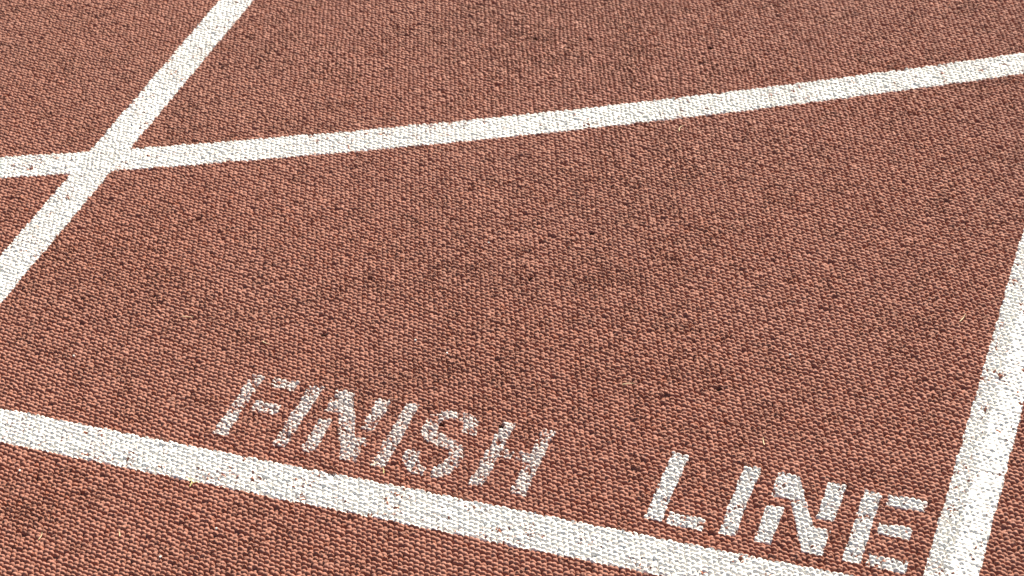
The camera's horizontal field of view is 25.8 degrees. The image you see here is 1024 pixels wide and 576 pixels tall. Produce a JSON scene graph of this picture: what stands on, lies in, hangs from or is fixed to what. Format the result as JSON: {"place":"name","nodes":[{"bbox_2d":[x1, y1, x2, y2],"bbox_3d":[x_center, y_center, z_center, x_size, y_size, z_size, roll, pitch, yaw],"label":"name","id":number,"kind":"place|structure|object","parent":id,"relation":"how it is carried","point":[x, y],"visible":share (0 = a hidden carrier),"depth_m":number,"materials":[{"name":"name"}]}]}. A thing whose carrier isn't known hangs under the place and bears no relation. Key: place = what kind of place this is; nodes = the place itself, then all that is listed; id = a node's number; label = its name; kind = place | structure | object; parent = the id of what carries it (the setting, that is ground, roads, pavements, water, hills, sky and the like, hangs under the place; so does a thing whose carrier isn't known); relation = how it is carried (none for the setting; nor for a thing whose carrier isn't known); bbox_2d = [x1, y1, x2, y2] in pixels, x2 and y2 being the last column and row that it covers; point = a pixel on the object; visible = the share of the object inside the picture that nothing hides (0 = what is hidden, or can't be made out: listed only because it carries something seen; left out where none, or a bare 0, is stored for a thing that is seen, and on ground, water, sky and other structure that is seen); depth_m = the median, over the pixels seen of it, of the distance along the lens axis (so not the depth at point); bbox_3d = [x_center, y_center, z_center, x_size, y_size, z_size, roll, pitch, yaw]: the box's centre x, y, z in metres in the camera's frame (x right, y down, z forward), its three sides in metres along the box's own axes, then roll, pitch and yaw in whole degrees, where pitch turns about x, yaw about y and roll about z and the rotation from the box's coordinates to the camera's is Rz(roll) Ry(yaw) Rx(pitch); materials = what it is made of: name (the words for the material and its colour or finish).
{"place":"outdoors","nodes":[
{"label":"outdoors","id":0,"kind":"place"},
{"bbox_2d":[0,0,1023,575],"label":"running track","id":1,"kind":"structure","parent":0,"point":[690,284],"depth_m":2.60,"materials":[{"name":"red rubber"}]},
{"bbox_2d":[0,0,253,302],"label":"painted line","id":2,"kind":"object","parent":1,"relation":"on","point":[165,87],"visible":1,"depth_m":2.88,"materials":[{"name":"white paint"}]},
{"bbox_2d":[213,374,299,435],"bbox_3d":[-0.278,0.131,2.441,0.063,0.007,0.109,9,40,18],"label":"painted letter","id":3,"kind":"object","parent":1,"relation":"on","point":[225,420],"visible":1,"depth_m":2.44,"materials":[{"name":"paint"}]},
{"bbox_2d":[273,385,324,447],"bbox_3d":[-0.232,0.140,2.425,0.022,0.007,0.108,9,40,18],"label":"painted letter","id":4,"kind":"object","parent":1,"relation":"on","point":[299,416],"visible":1,"depth_m":2.43,"materials":[{"name":"paint"}]},
{"bbox_2d":[302,389,392,462],"bbox_3d":[-0.178,0.148,2.407,0.071,0.007,0.109,9,40,18],"label":"painted letter","id":5,"kind":"object","parent":1,"relation":"on","point":[315,437],"visible":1,"depth_m":2.41,"materials":[{"name":"paint"}]},
{"bbox_2d":[370,403,418,467],"bbox_3d":[-0.124,0.157,2.389,0.023,0.006,0.109,9,40,18],"label":"painted letter","id":6,"kind":"object","parent":1,"relation":"on","point":[397,429],"visible":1,"depth_m":2.39,"materials":[{"name":"paint"}]},
{"bbox_2d":[0,409,852,575],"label":"painted line","id":7,"kind":"object","parent":1,"relation":"on","point":[365,497],"visible":1,"depth_m":2.31,"materials":[{"name":"white paint"}]},
{"bbox_2d":[402,410,478,477],"bbox_3d":[-0.075,0.166,2.373,0.068,0.007,0.110,9,40,18],"label":"painted letter","id":8,"kind":"object","parent":1,"relation":"on","point":[443,439],"visible":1,"depth_m":2.37,"materials":[{"name":"paint"}]},
{"bbox_2d":[468,421,555,496],"bbox_3d":[0.002,0.179,2.348,0.068,0.008,0.110,9,40,18],"label":"painted letter","id":9,"kind":"object","parent":1,"relation":"on","point":[539,454],"visible":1,"depth_m":2.35,"materials":[{"name":"paint"}]},
{"bbox_2d":[0,53,1023,178],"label":"painted line","id":10,"kind":"object","parent":1,"relation":"on","point":[755,99],"visible":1,"depth_m":2.85,"materials":[{"name":"white paint"}]},
{"bbox_2d":[644,451,704,530],"bbox_3d":[0.179,0.208,2.290,0.066,0.007,0.110,9,40,18],"label":"painted letter","id":11,"kind":"object","parent":1,"relation":"on","point":[671,474],"visible":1,"depth_m":2.29,"materials":[{"name":"paint"}]},
{"bbox_2d":[718,466,760,536],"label":"painted letter","id":12,"kind":"object","parent":1,"relation":"on","point":[743,492],"visible":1,"depth_m":2.27,"materials":[{"name":"paint"}]},
{"bbox_2d":[754,472,845,555],"bbox_3d":[0.290,0.228,2.253,0.076,0.007,0.111,9,40,18],"label":"painted letter","id":13,"kind":"object","parent":1,"relation":"on","point":[793,489],"visible":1,"depth_m":2.25,"materials":[{"name":"paint"}]},
{"bbox_2d":[842,489,926,574],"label":"painted letter","id":14,"kind":"object","parent":1,"relation":"on","point":[860,538],"visible":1,"depth_m":2.23,"materials":[{"name":"paint"}]},
{"bbox_2d":[923,229,1023,575],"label":"painted line","id":15,"kind":"object","parent":1,"relation":"on","point":[962,539],"visible":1,"depth_m":2.31,"materials":[{"name":"white paint"}]}
]}

